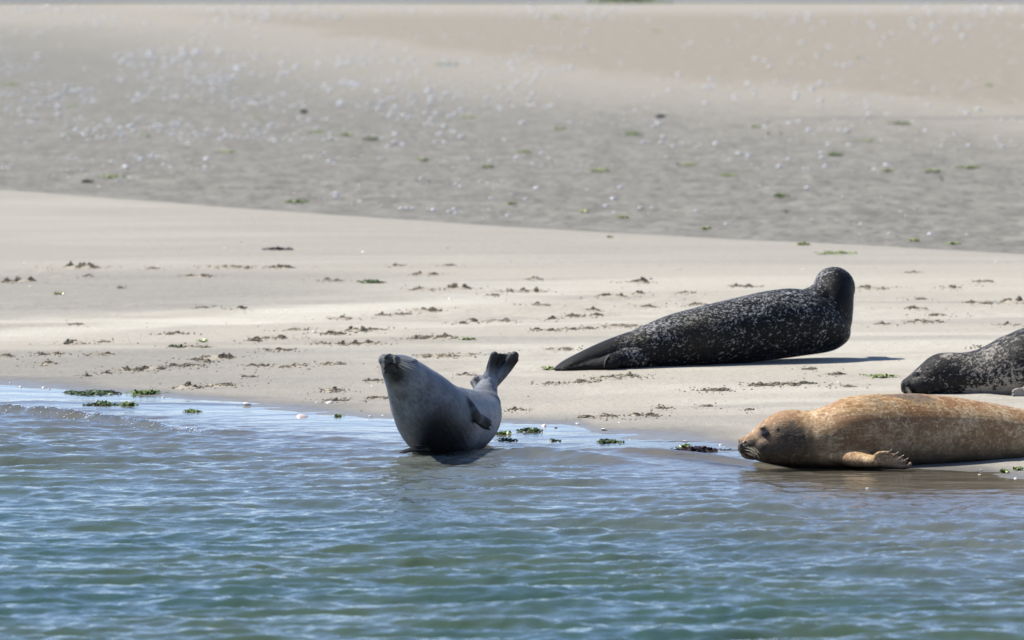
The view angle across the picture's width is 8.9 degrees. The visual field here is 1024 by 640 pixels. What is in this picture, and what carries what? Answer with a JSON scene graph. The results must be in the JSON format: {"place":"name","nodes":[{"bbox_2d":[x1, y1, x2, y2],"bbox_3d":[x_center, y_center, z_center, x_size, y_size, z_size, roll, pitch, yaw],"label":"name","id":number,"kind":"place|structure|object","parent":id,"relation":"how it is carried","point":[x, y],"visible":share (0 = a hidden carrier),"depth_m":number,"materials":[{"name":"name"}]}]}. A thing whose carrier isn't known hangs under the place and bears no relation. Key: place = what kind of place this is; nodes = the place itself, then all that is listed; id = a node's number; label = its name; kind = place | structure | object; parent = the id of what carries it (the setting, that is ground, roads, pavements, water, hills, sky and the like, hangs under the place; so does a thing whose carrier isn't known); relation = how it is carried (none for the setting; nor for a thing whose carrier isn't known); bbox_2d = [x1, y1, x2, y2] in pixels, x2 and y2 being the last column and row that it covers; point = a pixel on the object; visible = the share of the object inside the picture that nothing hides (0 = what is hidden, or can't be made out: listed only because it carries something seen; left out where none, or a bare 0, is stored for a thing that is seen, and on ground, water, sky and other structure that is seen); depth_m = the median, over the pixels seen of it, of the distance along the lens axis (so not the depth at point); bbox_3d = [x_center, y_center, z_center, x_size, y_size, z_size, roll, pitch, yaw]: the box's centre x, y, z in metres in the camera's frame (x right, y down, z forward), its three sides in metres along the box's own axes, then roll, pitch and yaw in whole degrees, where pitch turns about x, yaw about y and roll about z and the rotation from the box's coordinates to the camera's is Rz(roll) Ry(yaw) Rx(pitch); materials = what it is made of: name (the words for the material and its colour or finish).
{"place":"outdoors","nodes":[
{"label":"outdoors","id":0,"kind":"place"},
{"bbox_2d":[0,1,1023,506],"bbox_3d":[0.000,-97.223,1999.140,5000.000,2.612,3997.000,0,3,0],"label":"sand","id":1,"kind":"structure","parent":0,"point":[172,217],"depth_m":67.09,"materials":[{"name":"sand"}]},
{"bbox_2d":[0,353,13,356],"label":"sand clump","id":2,"kind":"object","parent":1,"relation":"on","point":[5,355],"visible":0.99,"depth_m":38.06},
{"bbox_2d":[1,277,15,282],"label":"sand clump","id":3,"kind":"object","parent":1,"relation":"on","point":[7,279],"visible":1,"depth_m":46.73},
{"bbox_2d":[12,276,36,281],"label":"sand clump","id":4,"kind":"object","parent":1,"relation":"on","point":[29,279],"visible":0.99,"depth_m":46.81,"materials":[{"name":"sand"}]},
{"bbox_2d":[40,359,56,364],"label":"sand clump","id":5,"kind":"object","parent":1,"relation":"on","point":[47,361],"visible":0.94,"depth_m":37.31,"materials":[{"name":"sand"}]},
{"bbox_2d":[63,339,85,344],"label":"sand clump","id":6,"kind":"object","parent":1,"relation":"on","point":[70,341],"visible":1,"depth_m":39.24,"materials":[{"name":"sand"}]},
{"bbox_2d":[61,261,103,268],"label":"sand clump","id":7,"kind":"object","parent":1,"relation":"on","point":[80,265],"visible":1,"depth_m":48.77,"materials":[{"name":"sand"}]},
{"bbox_2d":[101,174,125,177],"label":"algae tuft","id":8,"kind":"object","parent":1,"relation":"on","point":[108,175],"visible":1,"depth_m":73.42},
{"bbox_2d":[115,365,143,371],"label":"sand clump","id":9,"kind":"object","parent":1,"relation":"on","point":[126,369],"visible":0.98,"depth_m":36.70,"materials":[{"name":"sand"}]},
{"bbox_2d":[126,389,168,394],"bbox_3d":[-1.922,0.379,34.823,0.240,0.021,0.259,0,3,0],"label":"seaweed","id":10,"kind":"object","parent":1,"relation":"on","point":[140,392],"visible":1,"depth_m":34.80,"materials":[{"name":"plant"}]},
{"bbox_2d":[141,365,165,369],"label":"sand clump","id":11,"kind":"object","parent":1,"relation":"on","point":[144,367],"visible":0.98,"depth_m":36.83,"materials":[{"name":"sand"}]},
{"bbox_2d":[166,363,180,366],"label":"sand clump","id":12,"kind":"object","parent":1,"relation":"on","point":[173,365],"visible":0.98,"depth_m":37.09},
{"bbox_2d":[158,331,189,334],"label":"sand clump","id":13,"kind":"object","parent":1,"relation":"on","point":[174,333],"visible":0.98,"depth_m":40.16,"materials":[{"name":"sand"}]},
{"bbox_2d":[172,381,201,388],"bbox_3d":[-1.741,0.374,35.273,0.201,0.092,0.280,0,3,0],"label":"sand clump","id":14,"kind":"object","parent":1,"relation":"on","point":[187,384],"visible":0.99,"depth_m":35.25,"materials":[{"name":"sand"}]},
{"bbox_2d":[176,345,210,347],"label":"sand clump","id":15,"kind":"object","parent":1,"relation":"on","point":[196,346],"visible":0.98,"depth_m":38.82,"materials":[{"name":"sand"}]},
{"bbox_2d":[181,363,205,366],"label":"sand clump","id":16,"kind":"object","parent":1,"relation":"on","point":[189,364],"visible":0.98,"depth_m":37.08,"materials":[{"name":"sand"}]},
{"bbox_2d":[183,274,212,277],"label":"sand clump","id":17,"kind":"object","parent":1,"relation":"on","point":[200,275],"visible":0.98,"depth_m":47.44,"materials":[{"name":"sand"}]},
{"bbox_2d":[199,353,235,359],"bbox_3d":[-1.684,0.228,37.814,0.277,0.085,0.386,0,3,0],"label":"sand clump","id":18,"kind":"object","parent":1,"relation":"on","point":[221,356],"visible":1,"depth_m":37.76,"materials":[{"name":"sand"}]},
{"bbox_2d":[205,382,235,386],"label":"sand clump","id":19,"kind":"object","parent":1,"relation":"on","point":[226,384],"visible":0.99,"depth_m":35.40,"materials":[{"name":"sand"}]},
{"bbox_2d":[203,265,254,268],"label":"sand clump","id":20,"kind":"object","parent":1,"relation":"on","point":[230,266],"visible":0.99,"depth_m":48.68,"materials":[{"name":"sand"}]},
{"bbox_2d":[248,334,287,339],"bbox_3d":[-1.462,0.123,39.611,0.274,0.069,0.382,0,3,0],"label":"sand clump","id":21,"kind":"object","parent":1,"relation":"on","point":[282,336],"visible":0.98,"depth_m":39.55,"materials":[{"name":"sand"}]},
{"bbox_2d":[262,246,292,249],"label":"seaweed","id":22,"kind":"object","parent":1,"relation":"on","point":[276,248],"visible":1,"depth_m":51.66,"materials":[{"name":"plant"}]},
{"bbox_2d":[268,347,292,351],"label":"sand clump","id":23,"kind":"object","parent":1,"relation":"on","point":[281,349],"visible":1,"depth_m":38.42,"materials":[{"name":"sand"}]},
{"bbox_2d":[273,264,293,267],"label":"sand clump","id":24,"kind":"object","parent":1,"relation":"on","point":[283,266],"visible":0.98,"depth_m":48.68,"materials":[{"name":"sand"}]},
{"bbox_2d":[278,363,306,367],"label":"sand clump","id":25,"kind":"object","parent":1,"relation":"on","point":[292,365],"visible":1,"depth_m":36.92,"materials":[{"name":"sand"}]},
{"bbox_2d":[283,327,308,330],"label":"sand clump","id":26,"kind":"object","parent":1,"relation":"on","point":[294,329],"visible":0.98,"depth_m":40.44,"materials":[{"name":"sand"}]},
{"bbox_2d":[285,199,308,202],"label":"algae tuft","id":27,"kind":"object","parent":1,"relation":"on","point":[298,200],"visible":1,"depth_m":64.86,"materials":[{"name":"plant"}]},
{"bbox_2d":[313,341,330,344],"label":"sand clump","id":28,"kind":"object","parent":1,"relation":"on","point":[321,343],"visible":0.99,"depth_m":39.08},
{"bbox_2d":[318,361,345,364],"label":"sand clump","id":29,"kind":"object","parent":1,"relation":"on","point":[336,363],"visible":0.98,"depth_m":37.10,"materials":[{"name":"sand"}]},
{"bbox_2d":[318,330,346,334],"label":"sand clump","id":30,"kind":"object","parent":1,"relation":"on","point":[329,332],"visible":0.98,"depth_m":40.00,"materials":[{"name":"sand"}]},
{"bbox_2d":[320,386,344,390],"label":"sand clump","id":31,"kind":"object","parent":1,"relation":"on","point":[334,387],"visible":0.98,"depth_m":34.97,"materials":[{"name":"sand"}]},
{"bbox_2d":[325,389,340,392],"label":"sand clump","id":32,"kind":"object","parent":1,"relation":"on","point":[331,390],"visible":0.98,"depth_m":34.88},
{"bbox_2d":[326,398,348,400],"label":"sand clump","id":33,"kind":"object","parent":1,"relation":"on","point":[333,399],"visible":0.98,"depth_m":34.15,"materials":[{"name":"sand"}]},
{"bbox_2d":[328,315,352,319],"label":"sand clump","id":34,"kind":"object","parent":1,"relation":"on","point":[342,317],"visible":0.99,"depth_m":41.85,"materials":[{"name":"sand"}]},
{"bbox_2d":[346,339,361,344],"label":"sand clump","id":35,"kind":"object","parent":1,"relation":"on","point":[354,342],"visible":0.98,"depth_m":39.01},
{"bbox_2d":[344,326,367,331],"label":"sand clump","id":36,"kind":"object","parent":1,"relation":"on","point":[354,329],"visible":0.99,"depth_m":40.25,"materials":[{"name":"sand"}]},
{"bbox_2d":[359,339,376,344],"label":"sand clump","id":37,"kind":"object","parent":1,"relation":"on","point":[367,342],"visible":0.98,"depth_m":39.02,"materials":[{"name":"sand"}]},
{"bbox_2d":[362,377,380,380],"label":"sand clump","id":38,"kind":"object","parent":1,"relation":"on","point":[369,379],"visible":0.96,"depth_m":35.65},
{"bbox_2d":[357,279,386,282],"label":"seaweed","id":39,"kind":"object","parent":1,"relation":"on","point":[371,281],"visible":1,"depth_m":46.34,"materials":[{"name":"plant"}]},
{"bbox_2d":[367,396,388,398],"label":"sand clump","id":40,"kind":"object","parent":1,"relation":"on","point":[380,397],"visible":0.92,"depth_m":34.37,"materials":[{"name":"sand"}]},
{"bbox_2d":[375,311,390,315],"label":"sand clump","id":41,"kind":"object","parent":1,"relation":"on","point":[381,313],"visible":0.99,"depth_m":42.24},
{"bbox_2d":[389,312,412,314],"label":"sand clump","id":42,"kind":"object","parent":1,"relation":"on","point":[401,313],"visible":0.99,"depth_m":42.30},
{"bbox_2d":[408,285,436,289],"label":"sand clump","id":43,"kind":"object","parent":1,"relation":"on","point":[418,288],"visible":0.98,"depth_m":45.38,"materials":[{"name":"sand"}]},
{"bbox_2d":[408,307,441,312],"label":"sand clump","id":44,"kind":"object","parent":1,"relation":"on","point":[429,309],"visible":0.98,"depth_m":42.64,"materials":[{"name":"sand"}]},
{"bbox_2d":[412,271,438,274],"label":"sand clump","id":45,"kind":"object","parent":1,"relation":"on","point":[421,273],"visible":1,"depth_m":47.60,"materials":[{"name":"sand"}]},
{"bbox_2d":[418,332,457,339],"bbox_3d":[-0.446,0.117,39.621,0.338,0.076,0.471,0,3,0],"label":"sand clump","id":46,"kind":"object","parent":1,"relation":"on","point":[441,337],"visible":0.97,"depth_m":39.55,"materials":[{"name":"sand"}]},
{"bbox_2d":[416,352,476,358],"bbox_3d":[-0.375,0.220,37.809,0.477,0.063,0.664,0,3,0],"label":"sand clump","id":47,"kind":"object","parent":1,"relation":"on","point":[452,355],"visible":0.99,"depth_m":37.76,"materials":[{"name":"sand"}]},
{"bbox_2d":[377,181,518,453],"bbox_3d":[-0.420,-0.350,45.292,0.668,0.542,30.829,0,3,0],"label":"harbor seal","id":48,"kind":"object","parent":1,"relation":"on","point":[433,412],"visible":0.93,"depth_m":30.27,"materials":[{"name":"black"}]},
{"bbox_2d":[442,283,471,289],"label":"sand clump","id":49,"kind":"object","parent":1,"relation":"on","point":[454,286],"visible":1,"depth_m":45.44,"materials":[{"name":"sand"}]},
{"bbox_2d":[458,372,476,375],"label":"sand clump","id":50,"kind":"object","parent":1,"relation":"on","point":[465,374],"visible":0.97,"depth_m":36.07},
{"bbox_2d":[458,337,476,339],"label":"seaweed","id":51,"kind":"object","parent":1,"relation":"on","point":[469,338],"visible":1,"depth_m":39.38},
{"bbox_2d":[483,317,513,321],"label":"sand clump","id":52,"kind":"object","parent":1,"relation":"on","point":[505,319],"visible":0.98,"depth_m":41.45,"materials":[{"name":"sand"}]},
{"bbox_2d":[0,3,1023,234],"bbox_3d":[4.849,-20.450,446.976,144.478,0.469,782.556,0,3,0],"label":"shell litter","id":53,"kind":"object","parent":1,"relation":"on","point":[184,54],"visible":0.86,"depth_m":142.44,"materials":[{"name":"white"}]},
{"bbox_2d":[2,259,1023,420],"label":"sand crumbs","id":54,"kind":"object","parent":1,"relation":"on","point":[564,382],"visible":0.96,"depth_m":39.16,"materials":[{"name":"sand"}]},
{"bbox_2d":[526,276,543,279],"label":"sand clump","id":55,"kind":"object","parent":1,"relation":"on","point":[533,278],"visible":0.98,"depth_m":46.72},
{"bbox_2d":[528,286,547,291],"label":"sand clump","id":56,"kind":"object","parent":1,"relation":"on","point":[536,289],"visible":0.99,"depth_m":44.97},
{"bbox_2d":[531,301,552,305],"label":"sand clump","id":57,"kind":"object","parent":1,"relation":"on","point":[539,304],"visible":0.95,"depth_m":43.28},
{"bbox_2d":[540,366,553,369],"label":"seaweed","id":58,"kind":"object","parent":1,"relation":"on","point":[548,367],"visible":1,"depth_m":36.59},
{"bbox_2d":[541,381,566,384],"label":"sand clump","id":59,"kind":"object","parent":1,"relation":"on","point":[552,382],"visible":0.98,"depth_m":35.35,"materials":[{"name":"sand"}]},
{"bbox_2d":[546,347,573,350],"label":"sand clump","id":60,"kind":"object","parent":1,"relation":"on","point":[563,349],"visible":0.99,"depth_m":38.40,"materials":[{"name":"sand"}]},
{"bbox_2d":[557,327,578,329],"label":"sand clump","id":61,"kind":"object","parent":1,"relation":"on","point":[570,328],"visible":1,"depth_m":40.34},
{"bbox_2d":[565,313,585,316],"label":"sand clump","id":62,"kind":"object","parent":1,"relation":"on","point":[574,315],"visible":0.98,"depth_m":41.88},
{"bbox_2d":[568,379,601,382],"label":"sand clump","id":63,"kind":"object","parent":1,"relation":"on","point":[582,381],"visible":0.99,"depth_m":35.46,"materials":[{"name":"sand"}]},
{"bbox_2d":[577,414,593,417],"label":"sand clump","id":64,"kind":"object","parent":1,"relation":"on","point":[585,416],"visible":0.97,"depth_m":32.81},
{"bbox_2d":[585,306,598,310],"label":"sand clump","id":65,"kind":"object","parent":1,"relation":"on","point":[592,308],"visible":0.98,"depth_m":42.72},
{"bbox_2d":[590,168,611,170],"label":"algae tuft","id":66,"kind":"object","parent":1,"relation":"on","point":[598,169],"visible":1,"depth_m":75.83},
{"bbox_2d":[590,374,620,379],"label":"sand clump","id":67,"kind":"object","parent":1,"relation":"on","point":[612,377],"visible":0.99,"depth_m":35.65,"materials":[{"name":"sand"}]},
{"bbox_2d":[597,413,618,417],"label":"sand clump","id":68,"kind":"object","parent":1,"relation":"on","point":[606,415],"visible":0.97,"depth_m":32.83,"materials":[{"name":"sand"}]},
{"bbox_2d":[597,292,627,297],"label":"sand clump","id":69,"kind":"object","parent":1,"relation":"on","point":[605,295],"visible":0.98,"depth_m":44.23,"materials":[{"name":"sand"}]},
{"bbox_2d":[601,323,640,327],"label":"sand clump","id":70,"kind":"object","parent":1,"relation":"on","point":[621,325],"visible":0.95,"depth_m":40.59,"materials":[{"name":"sand"}]},
{"bbox_2d":[610,373,638,377],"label":"sand clump","id":71,"kind":"object","parent":1,"relation":"on","point":[628,375],"visible":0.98,"depth_m":35.82,"materials":[{"name":"sand"}]},
{"bbox_2d":[616,131,641,134],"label":"algae tuft","id":72,"kind":"object","parent":1,"relation":"on","point":[631,133],"visible":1,"depth_m":94.15,"materials":[{"name":"plant"}]},
{"bbox_2d":[584,0,674,2],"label":"algae mat","id":73,"kind":"object","parent":1,"relation":"on","point":[628,1],"visible":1,"depth_m":921.27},
{"bbox_2d":[627,277,648,282],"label":"sand clump","id":74,"kind":"object","parent":1,"relation":"on","point":[642,280],"visible":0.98,"depth_m":46.14,"materials":[{"name":"sand"}]},
{"bbox_2d":[640,412,659,416],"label":"sand clump","id":75,"kind":"object","parent":1,"relation":"on","point":[651,414],"visible":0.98,"depth_m":32.83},
{"bbox_2d":[689,302,710,305],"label":"sand clump","id":76,"kind":"object","parent":1,"relation":"on","point":[696,304],"visible":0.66,"depth_m":43.03,"materials":[{"name":"sand"}]},
{"bbox_2d":[704,388,720,391],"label":"sand clump","id":77,"kind":"object","parent":1,"relation":"on","point":[712,390],"visible":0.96,"depth_m":34.70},
{"bbox_2d":[702,387,729,390],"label":"sand clump","id":78,"kind":"object","parent":1,"relation":"on","point":[722,389],"visible":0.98,"depth_m":34.74,"materials":[{"name":"sand"}]},
{"bbox_2d":[720,173,737,175],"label":"algae tuft","id":79,"kind":"object","parent":1,"relation":"on","point":[728,174],"visible":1,"depth_m":73.99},
{"bbox_2d":[747,381,770,385],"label":"sand clump","id":80,"kind":"object","parent":1,"relation":"on","point":[759,383],"visible":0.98,"depth_m":35.03,"materials":[{"name":"sand"}]},
{"bbox_2d":[773,193,789,196],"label":"algae tuft","id":81,"kind":"object","parent":1,"relation":"on","point":[779,195],"visible":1,"depth_m":66.43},
{"bbox_2d":[769,382,798,385],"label":"sand clump","id":82,"kind":"object","parent":1,"relation":"on","point":[783,384],"visible":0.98,"depth_m":35.06,"materials":[{"name":"sand"}]},
{"bbox_2d":[796,380,817,383],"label":"sand clump","id":83,"kind":"object","parent":1,"relation":"on","point":[802,382],"visible":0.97,"depth_m":35.15,"materials":[{"name":"sand"}]},
{"bbox_2d":[811,251,857,254],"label":"seaweed","id":84,"kind":"object","parent":1,"relation":"on","point":[832,252],"visible":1,"depth_m":50.72,"materials":[{"name":"plant"}]},
{"bbox_2d":[827,372,845,374],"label":"sand clump","id":85,"kind":"object","parent":1,"relation":"on","point":[839,373],"visible":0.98,"depth_m":35.83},
{"bbox_2d":[855,284,889,289],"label":"sand clump","id":86,"kind":"object","parent":1,"relation":"on","point":[865,287],"visible":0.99,"depth_m":45.02,"materials":[{"name":"sand"}]},
{"bbox_2d":[860,373,900,377],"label":"seaweed","id":87,"kind":"object","parent":1,"relation":"on","point":[881,375],"visible":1,"depth_m":35.60,"materials":[{"name":"plant"}]},
{"bbox_2d":[886,121,910,123],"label":"algae tuft","id":88,"kind":"object","parent":1,"relation":"on","point":[906,122],"visible":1,"depth_m":102.11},
{"bbox_2d":[904,305,926,309],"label":"sand clump","id":89,"kind":"object","parent":1,"relation":"on","point":[911,307],"visible":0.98,"depth_m":42.45,"materials":[{"name":"sand"}]},
{"bbox_2d":[908,318,931,322],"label":"sand clump","id":90,"kind":"object","parent":1,"relation":"on","point":[919,321],"visible":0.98,"depth_m":40.89,"materials":[{"name":"sand"}]},
{"bbox_2d":[924,313,944,315],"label":"sand clump","id":91,"kind":"object","parent":1,"relation":"on","point":[935,314],"visible":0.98,"depth_m":41.61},
{"bbox_2d":[952,165,981,167],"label":"algae tuft","id":92,"kind":"object","parent":1,"relation":"on","point":[969,166],"visible":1,"depth_m":77.29,"materials":[{"name":"plant"}]},
{"bbox_2d":[964,300,993,303],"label":"sand clump","id":93,"kind":"object","parent":1,"relation":"on","point":[971,302],"visible":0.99,"depth_m":43.19,"materials":[{"name":"sand"}]},
{"bbox_2d":[972,280,993,281],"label":"sand clump","id":94,"kind":"object","parent":1,"relation":"on","point":[983,281],"visible":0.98,"depth_m":45.91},
{"bbox_2d":[1000,296,1023,303],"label":"sand clump","id":95,"kind":"object","parent":1,"relation":"on","point":[1018,300],"visible":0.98,"depth_m":43.28,"materials":[{"name":"sand"}]},
{"bbox_2d":[0,227,1023,639],"bbox_3d":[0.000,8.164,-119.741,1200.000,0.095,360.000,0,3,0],"label":"water","id":96,"kind":"structure","parent":0,"point":[114,525],"depth_m":25.65,"materials":[{"name":"liquid"}]},
{"bbox_2d":[65,389,121,394],"bbox_3d":[-2.201,0.381,34.896,0.294,0.021,0.403,-1,3,-23],"label":"seaweed","id":97,"kind":"object","parent":96,"relation":"on","point":[99,392],"visible":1,"depth_m":34.86,"materials":[{"name":"plant"}]},
{"bbox_2d":[82,400,118,404],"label":"seaweed","id":98,"kind":"object","parent":96,"relation":"on","point":[102,402],"visible":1,"depth_m":33.91,"materials":[{"name":"plant"}]},
{"bbox_2d":[0,403,224,431],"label":"wave froth","id":99,"kind":"object","parent":96,"relation":"on","point":[46,407],"visible":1,"depth_m":32.73,"materials":[{"name":"white"}]},
{"bbox_2d":[117,401,138,405],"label":"seaweed","id":100,"kind":"object","parent":96,"relation":"on","point":[126,403],"visible":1,"depth_m":33.87,"materials":[{"name":"plant"}]},
{"bbox_2d":[184,408,202,411],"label":"seaweed","id":101,"kind":"object","parent":96,"relation":"on","point":[190,410],"visible":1,"depth_m":33.36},
{"bbox_2d":[496,430,511,433],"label":"seaweed","id":102,"kind":"object","parent":96,"relation":"on","point":[506,432],"visible":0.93,"depth_m":31.70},
{"bbox_2d":[495,437,517,441],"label":"seaweed","id":103,"kind":"object","parent":96,"relation":"on","point":[506,439],"visible":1,"depth_m":31.21,"materials":[{"name":"plant"}]},
{"bbox_2d":[516,427,542,431],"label":"seaweed","id":104,"kind":"object","parent":96,"relation":"on","point":[530,429],"visible":1,"depth_m":31.88,"materials":[{"name":"plant"}]},
{"bbox_2d":[598,438,623,442],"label":"seaweed","id":105,"kind":"object","parent":96,"relation":"on","point":[601,440],"visible":1,"depth_m":31.11,"materials":[{"name":"plant"}]},
{"bbox_2d":[677,443,692,448],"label":"seaweed","id":106,"kind":"object","parent":96,"relation":"on","point":[683,446],"visible":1,"depth_m":30.72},
{"bbox_2d":[671,445,732,451],"bbox_3d":[0.855,0.594,30.608,0.258,0.025,0.241,2,3,31],"label":"seaweed","id":107,"kind":"object","parent":96,"relation":"on","point":[698,448],"visible":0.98,"depth_m":30.56,"materials":[{"name":"plant"}]},
{"bbox_2d":[0,0,1023,0],"bbox_3d":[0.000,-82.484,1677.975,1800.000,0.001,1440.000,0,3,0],"label":"channel water","id":108,"kind":"structure","parent":0,"point":[502,0],"depth_m":1015.10,"materials":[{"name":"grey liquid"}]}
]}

